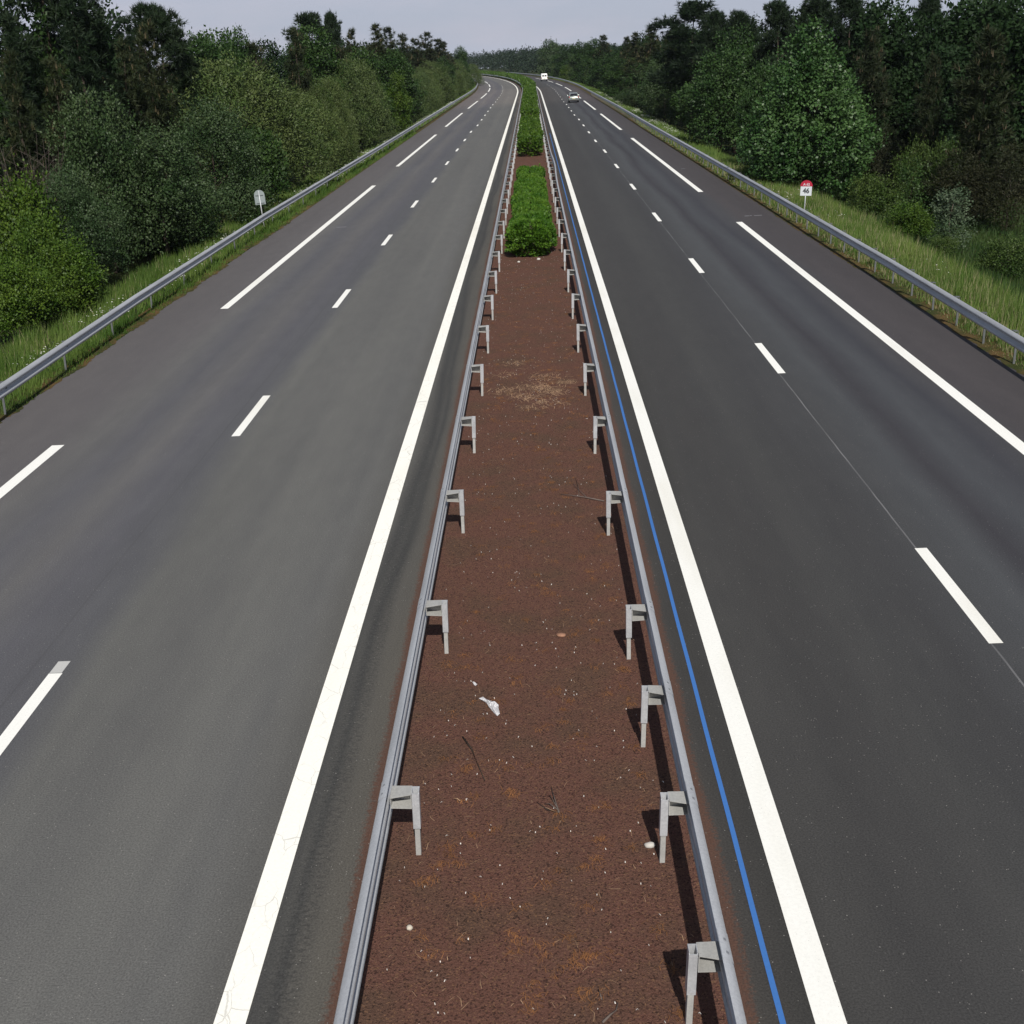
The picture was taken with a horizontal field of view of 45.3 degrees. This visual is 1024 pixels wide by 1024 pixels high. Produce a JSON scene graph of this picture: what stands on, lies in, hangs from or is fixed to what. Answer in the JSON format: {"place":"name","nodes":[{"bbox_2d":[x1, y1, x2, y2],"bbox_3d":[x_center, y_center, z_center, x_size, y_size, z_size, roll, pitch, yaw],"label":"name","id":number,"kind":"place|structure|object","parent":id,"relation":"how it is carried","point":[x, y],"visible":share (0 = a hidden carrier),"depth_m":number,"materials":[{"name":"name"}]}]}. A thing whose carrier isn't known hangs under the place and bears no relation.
{"place":"outdoors","nodes":[
{"label":"outdoors","id":0,"kind":"place"},
{"bbox_2d":[0,82,478,422],"bbox_3d":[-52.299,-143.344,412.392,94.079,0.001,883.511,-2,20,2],"label":"verge soil","id":1,"kind":"structure","parent":0,"point":[140,322],"depth_m":36.51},
{"bbox_2d":[0,80,477,413],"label":"guardrail","id":2,"kind":"object","parent":1,"relation":"on","point":[30,371],"visible":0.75,"depth_m":37.78,"materials":[{"name":"metal"}]},
{"bbox_2d":[0,75,521,1023],"bbox_3d":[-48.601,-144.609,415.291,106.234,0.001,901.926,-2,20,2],"label":"carriageway","id":3,"kind":"structure","parent":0,"point":[180,567],"depth_m":17.13,"materials":[{"name":"asphalt"}]},
{"bbox_2d":[0,80,489,497],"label":"shoulder line","id":4,"kind":"object","parent":3,"relation":"on","point":[16,479],"visible":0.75,"depth_m":40.22,"materials":[{"name":"white paint"}]},
{"bbox_2d":[0,90,502,754],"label":"lane line","id":5,"kind":"object","parent":3,"relation":"on","point":[26,712],"visible":1,"depth_m":14.56,"materials":[{"name":"white paint"}]},
{"bbox_2d":[213,76,517,1023],"bbox_3d":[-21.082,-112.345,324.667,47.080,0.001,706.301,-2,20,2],"label":"edge line","id":6,"kind":"object","parent":3,"relation":"on","point":[245,972],"visible":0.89,"depth_m":13.21,"materials":[{"name":"white paint"}]},
{"bbox_2d":[0,42,1023,420],"bbox_3d":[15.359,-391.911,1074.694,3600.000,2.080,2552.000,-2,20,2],"label":"ground","id":7,"kind":"structure","parent":0,"point":[130,268],"depth_m":55.49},
{"bbox_2d":[0,9,59,216],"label":"conifer tree","id":8,"kind":"object","parent":7,"relation":"on","point":[9,30],"visible":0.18,"depth_m":54.98,"materials":[{"name":"green plant"}]},
{"bbox_2d":[0,251,66,342],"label":"yellow green shrub","id":9,"kind":"object","parent":7,"relation":"on","point":[15,294],"visible":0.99,"depth_m":37.87,"materials":[{"name":"green plant"}]},
{"bbox_2d":[0,47,69,245],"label":"young pine","id":10,"kind":"object","parent":7,"relation":"on","point":[26,116],"visible":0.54,"depth_m":51.65,"materials":[{"name":"green plant"}]},
{"bbox_2d":[5,204,72,286],"bbox_3d":[-16.496,-8.859,42.877,2.453,4.296,2.290,-9,21,-17],"label":"yellow green shrub","id":11,"kind":"object","parent":7,"relation":"on","point":[32,241],"visible":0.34,"depth_m":42.30,"materials":[{"name":"green plant"}]},
{"bbox_2d":[0,153,78,280],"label":"yellow green shrub","id":12,"kind":"object","parent":7,"relation":"on","point":[20,195],"visible":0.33,"depth_m":43.77,"materials":[{"name":"green plant"}]},
{"bbox_2d":[0,0,92,203],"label":"conifer tree","id":13,"kind":"object","parent":7,"relation":"on","point":[41,33],"visible":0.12,"depth_m":57.83,"materials":[{"name":"green plant"}]},
{"bbox_2d":[18,266,77,329],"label":"yellow green shrub","id":14,"kind":"object","parent":7,"relation":"on","point":[53,279],"visible":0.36,"depth_m":39.57,"materials":[{"name":"green plant"}]},
{"bbox_2d":[0,0,130,146],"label":"tall pine","id":15,"kind":"object","parent":7,"relation":"on","point":[27,47],"visible":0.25,"depth_m":57.25,"materials":[{"name":"green plant"}]},
{"bbox_2d":[30,223,113,315],"bbox_3d":[-14.802,-8.001,40.982,2.739,3.235,2.933,-3,20,-1],"label":"yellow green shrub","id":16,"kind":"object","parent":7,"relation":"on","point":[81,271],"visible":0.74,"depth_m":40.52,"materials":[{"name":"green plant"}]},
{"bbox_2d":[38,52,108,238],"bbox_3d":[-20.038,-15.817,55.193,3.715,9.155,3.446,10,24,30],"label":"young pine","id":17,"kind":"object","parent":7,"relation":"on","point":[51,64],"visible":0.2,"depth_m":54.20,"materials":[{"name":"green plant"}]},
{"bbox_2d":[35,163,132,282],"bbox_3d":[-16.166,-10.324,45.365,4.153,4.993,3.807,-2,20,3],"label":"silver leaved bush","id":18,"kind":"object","parent":7,"relation":"on","point":[94,231],"visible":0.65,"depth_m":44.89,"materials":[{"name":"green plant"}]},
{"bbox_2d":[52,0,127,251],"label":"conifer tree","id":19,"kind":"object","parent":7,"relation":"on","point":[82,68],"visible":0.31,"depth_m":56.36,"materials":[{"name":"green plant"}]},
{"bbox_2d":[37,79,177,276],"bbox_3d":[-16.767,-13.652,50.621,5.496,7.852,5.996,-5,21,-6],"label":"silver leaved bush","id":20,"kind":"object","parent":7,"relation":"on","point":[93,149],"visible":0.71,"depth_m":49.88,"materials":[{"name":"green plant"}]},
{"bbox_2d":[90,0,136,160],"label":"conifer tree","id":21,"kind":"object","parent":7,"relation":"on","point":[111,75],"visible":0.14,"depth_m":60.38,"materials":[{"name":"green plant"}]},
{"bbox_2d":[88,0,160,132],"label":"leafy tree","id":22,"kind":"object","parent":7,"relation":"on","point":[111,15],"visible":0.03,"depth_m":73.23,"materials":[{"name":"green plant"}]},
{"bbox_2d":[116,14,151,130],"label":"conifer tree","id":23,"kind":"object","parent":7,"relation":"on","point":[129,30],"visible":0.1,"depth_m":69.26,"materials":[{"name":"green plant"}]},
{"bbox_2d":[112,34,166,210],"bbox_3d":[-20.178,-20.105,65.337,3.896,10.191,3.603,-18,25,-35],"label":"young pine","id":24,"kind":"object","parent":7,"relation":"on","point":[129,79],"visible":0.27,"depth_m":64.37,"materials":[{"name":"green plant"}]},
{"bbox_2d":[117,0,207,176],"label":"tall pine","id":25,"kind":"object","parent":7,"relation":"on","point":[169,33],"visible":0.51,"depth_m":70.88,"materials":[{"name":"green plant"}]},
{"bbox_2d":[88,119,242,258],"bbox_3d":[-15.186,-13.839,52.886,7.008,5.990,6.424,-9,21,-16],"label":"silver leaved bush","id":26,"kind":"object","parent":7,"relation":"on","point":[194,192],"visible":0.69,"depth_m":51.98,"materials":[{"name":"green plant"}]},
{"bbox_2d":[129,19,205,199],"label":"young pine","id":27,"kind":"object","parent":7,"relation":"on","point":[156,88],"visible":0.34,"depth_m":65.99,"materials":[{"name":"green plant"}]},
{"bbox_2d":[111,184,223,258],"bbox_3d":[-15.802,-13.208,55.992,5.218,3.640,4.348,-8,21,-15],"label":"green bush","id":28,"kind":"object","parent":7,"relation":"on","point":[141,242],"visible":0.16,"depth_m":55.32,"materials":[{"name":"green plant"}]},
{"bbox_2d":[0,166,352,405],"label":"verge grass","id":29,"kind":"structure","parent":7,"relation":"on","point":[26,348],"depth_m":41.97,"materials":[{"name":"plant"}]},
{"bbox_2d":[0,130,415,415],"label":"weeds","id":30,"kind":"object","parent":7,"relation":"on","point":[274,224],"visible":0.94,"depth_m":41.35,"materials":[{"name":"green plant"}]},
{"bbox_2d":[167,34,251,179],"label":"leafy tree","id":31,"kind":"object","parent":7,"relation":"on","point":[209,45],"visible":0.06,"depth_m":85.55,"materials":[{"name":"green plant"}]},
{"bbox_2d":[170,89,280,223],"bbox_3d":[-14.527,-16.988,60.050,5.554,7.028,5.783,8,23,27],"label":"silver leaved bush","id":32,"kind":"object","parent":7,"relation":"on","point":[224,149],"visible":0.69,"depth_m":59.62,"materials":[{"name":"green plant"}]},
{"bbox_2d":[218,25,267,118],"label":"leafy tree","id":33,"kind":"object","parent":7,"relation":"on","point":[242,41],"visible":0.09,"depth_m":91.39,"materials":[{"name":"green plant"}]},
{"bbox_2d":[154,49,345,204],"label":"willow tree","id":34,"kind":"object","parent":7,"relation":"on","point":[284,117],"visible":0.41,"depth_m":72.66,"materials":[{"name":"green plant"}]},
{"bbox_2d":[222,122,294,210],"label":"green bush","id":35,"kind":"object","parent":7,"relation":"on","point":[271,159],"visible":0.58,"depth_m":65.36,"materials":[{"name":"green plant"}]},
{"bbox_2d":[237,39,298,175],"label":"young pine","id":36,"kind":"object","parent":7,"relation":"on","point":[252,46],"visible":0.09,"depth_m":82.86,"materials":[{"name":"green plant"}]},
{"bbox_2d":[255,35,287,89],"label":"leafy tree","id":37,"kind":"object","parent":7,"relation":"on","point":[279,60],"visible":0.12,"depth_m":130.08,"materials":[{"name":"green plant"}]},
{"bbox_2d":[263,83,351,182],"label":"willow tree","id":38,"kind":"object","parent":7,"relation":"on","point":[323,120],"visible":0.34,"depth_m":85.46,"materials":[{"name":"green plant"}]},
{"bbox_2d":[281,26,334,166],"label":"young pine","id":39,"kind":"object","parent":7,"relation":"on","point":[298,78],"visible":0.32,"depth_m":99.56,"materials":[{"name":"green plant"}]},
{"bbox_2d":[281,11,351,102],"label":"tall pine","id":40,"kind":"object","parent":7,"relation":"on","point":[309,18],"visible":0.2,"depth_m":112.92,"materials":[{"name":"green plant"}]},
{"bbox_2d":[280,20,358,139],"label":"leafy tree","id":41,"kind":"object","parent":7,"relation":"on","point":[320,56],"visible":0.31,"depth_m":109.78,"materials":[{"name":"green plant"}]},
{"bbox_2d":[308,72,360,169],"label":"willow tree","id":42,"kind":"object","parent":7,"relation":"on","point":[344,110],"visible":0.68,"depth_m":89.11,"materials":[{"name":"green plant"}]},
{"bbox_2d":[314,54,401,151],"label":"willow tree","id":43,"kind":"object","parent":7,"relation":"on","point":[370,126],"visible":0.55,"depth_m":111.92,"materials":[{"name":"green plant"}]},
{"bbox_2d":[346,45,398,146],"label":"leafy tree","id":44,"kind":"object","parent":7,"relation":"on","point":[370,62],"visible":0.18,"depth_m":117.44,"materials":[{"name":"green plant"}]},
{"bbox_2d":[361,22,402,132],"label":"tree","id":45,"kind":"object","parent":7,"relation":"on","point":[374,28],"visible":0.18,"depth_m":141.95,"materials":[{"name":"green plant"}]},
{"bbox_2d":[383,69,415,133],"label":"yellow green tree","id":46,"kind":"object","parent":7,"relation":"on","point":[402,104],"visible":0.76,"depth_m":124.88,"materials":[{"name":"green plant"}]},
{"bbox_2d":[374,45,427,130],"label":"leafy tree","id":47,"kind":"object","parent":7,"relation":"on","point":[399,62],"visible":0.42,"depth_m":141.22,"materials":[{"name":"green plant"}]},
{"bbox_2d":[285,36,662,74],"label":"wood","id":48,"kind":"object","parent":7,"relation":"on","point":[523,60],"visible":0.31,"depth_m":614.31,"materials":[{"name":"green plant"}]},
{"bbox_2d":[536,38,560,76],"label":"poplar tree","id":49,"kind":"object","parent":7,"relation":"on","point":[545,51],"visible":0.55,"depth_m":407.73,"materials":[{"name":"green plant"}]},
{"bbox_2d":[567,41,591,83],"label":"leafy tree","id":50,"kind":"object","parent":7,"relation":"on","point":[574,60],"visible":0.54,"depth_m":302.73,"materials":[{"name":"green plant"}]},
{"bbox_2d":[580,37,614,89],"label":"leafy tree","id":51,"kind":"object","parent":7,"relation":"on","point":[588,58],"visible":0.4,"depth_m":259.32,"materials":[{"name":"green plant"}]},
{"bbox_2d":[601,58,635,97],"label":"leafy tree","id":52,"kind":"object","parent":7,"relation":"on","point":[611,73],"visible":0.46,"depth_m":189.07,"materials":[{"name":"green plant"}]},
{"bbox_2d":[547,77,738,162],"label":"grass","id":53,"kind":"structure","parent":7,"relation":"on","point":[710,151],"depth_m":107.66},
{"bbox_2d":[626,28,661,113],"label":"young pine","id":54,"kind":"object","parent":7,"relation":"on","point":[651,46],"visible":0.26,"depth_m":159.58,"materials":[{"name":"green plant"}]},
{"bbox_2d":[628,60,680,123],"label":"silver leaved bush","id":55,"kind":"object","parent":7,"relation":"on","point":[642,95],"visible":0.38,"depth_m":134.03,"materials":[{"name":"green plant"}]},
{"bbox_2d":[662,39,704,130],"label":"leafy tree","id":56,"kind":"object","parent":7,"relation":"on","point":[672,102],"visible":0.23,"depth_m":121.80,"materials":[{"name":"green plant"}]},
{"bbox_2d":[643,0,727,132],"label":"tall pine","id":57,"kind":"object","parent":7,"relation":"on","point":[694,9],"visible":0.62,"depth_m":119.05,"materials":[{"name":"green plant"}]},
{"bbox_2d":[691,9,729,143],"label":"tall pine","id":58,"kind":"object","parent":7,"relation":"on","point":[712,24],"visible":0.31,"depth_m":109.26,"materials":[{"name":"green plant"}]},
{"bbox_2d":[672,41,761,152],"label":"leafy tree","id":59,"kind":"object","parent":7,"relation":"on","point":[721,94],"visible":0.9,"depth_m":91.28,"materials":[{"name":"green plant"}]},
{"bbox_2d":[695,22,770,152],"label":"leafy tree","id":60,"kind":"object","parent":7,"relation":"on","point":[749,52],"visible":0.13,"depth_m":97.47,"materials":[{"name":"green plant"}]},
{"bbox_2d":[719,8,763,82],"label":"tall pine","id":61,"kind":"object","parent":7,"relation":"on","point":[739,17],"visible":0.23,"depth_m":103.42,"materials":[{"name":"green plant"}]},
{"bbox_2d":[732,52,780,166],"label":"leafy tree","id":62,"kind":"object","parent":7,"relation":"on","point":[752,97],"visible":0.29,"depth_m":71.27,"materials":[{"name":"green plant"}]},
{"bbox_2d":[752,0,794,86],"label":"tall pine","id":63,"kind":"object","parent":7,"relation":"on","point":[778,15],"visible":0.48,"depth_m":90.44,"materials":[{"name":"green plant"}]},
{"bbox_2d":[779,0,839,170],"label":"tall pine","id":64,"kind":"object","parent":7,"relation":"on","point":[812,7],"visible":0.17,"depth_m":82.72,"materials":[{"name":"green plant"}]},
{"bbox_2d":[730,14,891,198],"bbox_3d":[15.251,-20.648,63.367,7.662,9.489,8.161,14,26,38],"label":"linden tree","id":65,"kind":"object","parent":7,"relation":"on","point":[799,155],"visible":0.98,"depth_m":62.30,"materials":[{"name":"green plant"}]},
{"bbox_2d":[637,120,1023,367],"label":"weeds","id":66,"kind":"object","parent":7,"relation":"on","point":[898,279],"visible":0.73,"depth_m":40.86,"materials":[{"name":"green plant"}]},
{"bbox_2d":[814,0,879,108],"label":"tall pine","id":67,"kind":"object","parent":7,"relation":"on","point":[850,9],"visible":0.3,"depth_m":78.16,"materials":[{"name":"green plant"}]},
{"bbox_2d":[830,24,899,194],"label":"brown pine","id":68,"kind":"object","parent":7,"relation":"on","point":[872,59],"visible":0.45,"depth_m":68.31,"materials":[{"name":"green plant"}]},
{"bbox_2d":[841,169,904,219],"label":"green bush","id":69,"kind":"object","parent":7,"relation":"on","point":[881,198],"visible":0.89,"depth_m":55.81,"materials":[{"name":"green plant"}]},
{"bbox_2d":[833,0,919,164],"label":"leafy tree","id":70,"kind":"object","parent":7,"relation":"on","point":[892,58],"visible":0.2,"depth_m":75.29,"materials":[{"name":"green plant"}]},
{"bbox_2d":[862,122,908,198],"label":"thicket bush","id":71,"kind":"object","parent":7,"relation":"on","point":[875,164],"visible":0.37,"depth_m":66.85,"materials":[{"name":"green plant"}]},
{"bbox_2d":[865,61,924,185],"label":"leafy tree","id":72,"kind":"object","parent":7,"relation":"on","point":[893,112],"visible":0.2,"depth_m":71.16,"materials":[{"name":"green plant"}]},
{"bbox_2d":[881,199,939,242],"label":"yellow green shrub","id":73,"kind":"object","parent":7,"relation":"on","point":[909,219],"visible":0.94,"depth_m":48.53,"materials":[{"name":"green plant"}]},
{"bbox_2d":[888,132,939,208],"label":"green bush","id":74,"kind":"object","parent":7,"relation":"on","point":[908,155],"visible":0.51,"depth_m":61.17,"materials":[{"name":"green plant"}]},
{"bbox_2d":[892,152,935,215],"bbox_3d":[17.050,-13.425,52.307,1.882,3.695,1.684,15,27,40],"label":"green sapling","id":75,"kind":"object","parent":7,"relation":"on","point":[917,181],"visible":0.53,"depth_m":52.11,"materials":[{"name":"green plant"}]},
{"bbox_2d":[898,51,950,198],"bbox_3d":[21.247,-19.464,62.884,3.363,8.126,2.907,-6,21,-9],"label":"brown pine","id":76,"kind":"object","parent":7,"relation":"on","point":[929,129],"visible":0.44,"depth_m":62.20,"materials":[{"name":"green plant"}]},
{"bbox_2d":[887,5,962,148],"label":"leafy tree","id":77,"kind":"object","parent":7,"relation":"on","point":[917,52],"visible":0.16,"depth_m":71.94,"materials":[{"name":"green plant"}]},
{"bbox_2d":[893,39,982,157],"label":"leafy tree","id":78,"kind":"object","parent":7,"relation":"on","point":[945,73],"visible":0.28,"depth_m":68.82,"materials":[{"name":"green plant"}]},
{"bbox_2d":[914,132,973,219],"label":"green bush","id":79,"kind":"object","parent":7,"relation":"on","point":[937,158],"visible":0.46,"depth_m":59.56,"materials":[{"name":"green plant"}]},
{"bbox_2d":[926,233,963,257],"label":"green bush","id":80,"kind":"object","parent":7,"relation":"on","point":[944,244],"visible":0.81,"depth_m":45.50,"materials":[{"name":"green plant"}]},
{"bbox_2d":[922,182,978,249],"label":"bush","id":81,"kind":"object","parent":7,"relation":"on","point":[953,212],"visible":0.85,"depth_m":48.49,"materials":[{"name":"green plant"}]},
{"bbox_2d":[915,23,1023,216],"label":"brown pine","id":82,"kind":"object","parent":7,"relation":"on","point":[970,127],"visible":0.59,"depth_m":58.13,"materials":[{"name":"green plant"}]},
{"bbox_2d":[922,0,1016,155],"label":"leafy tree","id":83,"kind":"object","parent":7,"relation":"on","point":[961,29],"visible":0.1,"depth_m":72.28,"materials":[{"name":"green plant"}]},
{"bbox_2d":[923,145,1017,223],"bbox_3d":[21.640,-15.303,57.932,3.998,4.064,3.870,-15,24,-29],"label":"thicket bush","id":84,"kind":"object","parent":7,"relation":"on","point":[962,179],"visible":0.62,"depth_m":57.56,"materials":[{"name":"green plant"}]},
{"bbox_2d":[963,0,1023,196],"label":"leafy tree","id":85,"kind":"object","parent":7,"relation":"on","point":[1013,51],"visible":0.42,"depth_m":66.46,"materials":[{"name":"green plant"}]},
{"bbox_2d":[963,137,1023,234],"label":"thicket bush","id":86,"kind":"object","parent":7,"relation":"on","point":[1008,170],"visible":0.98,"depth_m":55.77,"materials":[{"name":"green plant"}]},
{"bbox_2d":[970,230,1023,280],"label":"green bush","id":87,"kind":"object","parent":7,"relation":"on","point":[1011,250],"visible":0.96,"depth_m":44.07,"materials":[{"name":"green plant"}]},
{"bbox_2d":[0,0,1023,81],"label":"sky","id":88,"kind":"structure","parent":0,"point":[474,25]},
{"bbox_2d":[354,76,727,1023],"bbox_3d":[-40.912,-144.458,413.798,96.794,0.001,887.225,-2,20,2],"label":"central reserve","id":89,"kind":"structure","parent":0,"point":[638,892],"depth_m":12.78,"materials":[{"name":"soil"}]},
{"bbox_2d":[333,73,522,1023],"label":"guardrail","id":90,"kind":"object","parent":89,"relation":"on","point":[392,795],"visible":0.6,"depth_m":12.62,"materials":[{"name":"metal"}]},
{"bbox_2d":[516,113,543,155],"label":"hedge","id":91,"kind":"object","parent":89,"relation":"on","point":[530,134],"visible":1,"depth_m":91.71,"materials":[{"name":"green plant"}]},
{"bbox_2d":[504,163,557,256],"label":"hedge","id":92,"kind":"object","parent":89,"relation":"on","point":[530,224],"visible":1,"depth_m":45.14,"materials":[{"name":"green plant"}]},
{"bbox_2d":[409,266,684,1023],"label":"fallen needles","id":93,"kind":"object","parent":89,"relation":"on","point":[582,866],"visible":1,"depth_m":11.75,"materials":[{"name":"plant"}]},
{"bbox_2d":[536,88,746,1023],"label":"guardrail","id":94,"kind":"object","parent":89,"relation":"on","point":[714,954],"visible":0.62,"depth_m":11.88,"materials":[{"name":"metal"}]},
{"bbox_2d":[523,75,1023,1023],"bbox_3d":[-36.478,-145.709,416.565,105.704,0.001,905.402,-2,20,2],"label":"carriageway","id":95,"kind":"structure","parent":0,"point":[835,475],"depth_m":16.87,"materials":[{"name":"asphalt"}]},
{"bbox_2d":[550,135,785,1023],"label":"blue line","id":96,"kind":"object","parent":95,"relation":"on","point":[779,1010],"visible":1,"depth_m":12.79,"materials":[{"name":"paint"}]},
{"bbox_2d":[536,86,846,1023],"bbox_3d":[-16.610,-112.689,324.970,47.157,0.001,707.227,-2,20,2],"label":"edge line","id":97,"kind":"object","parent":95,"relation":"on","point":[816,974],"visible":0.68,"depth_m":12.79,"materials":[{"name":"white paint"}]},
{"bbox_2d":[537,78,1023,454],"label":"shoulder line","id":98,"kind":"object","parent":95,"relation":"on","point":[1013,440],"visible":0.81,"depth_m":28.90,"materials":[{"name":"white paint"}]},
{"bbox_2d":[563,101,1002,642],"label":"lane line","id":99,"kind":"object","parent":95,"relation":"on","point":[981,624],"visible":0.95,"depth_m":16.21,"materials":[{"name":"white paint"}]},
{"bbox_2d":[526,75,1023,374],"bbox_3d":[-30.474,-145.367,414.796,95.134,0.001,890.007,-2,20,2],"label":"verge soil","id":100,"kind":"structure","parent":0,"point":[921,305],"depth_m":36.05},
{"bbox_2d":[507,72,1023,363],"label":"guardrail","id":101,"kind":"object","parent":100,"relation":"on","point":[984,321],"visible":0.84,"depth_m":37.50,"materials":[{"name":"metal"}]},
{"bbox_2d":[713,157,1023,353],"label":"tall grass","id":102,"kind":"structure","parent":0,"point":[973,291],"depth_m":40.73,"materials":[{"name":"plant"}]},
{"bbox_2d":[778,176,1023,301],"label":"meadow grass","id":103,"kind":"structure","parent":0,"point":[1016,286],"depth_m":53.48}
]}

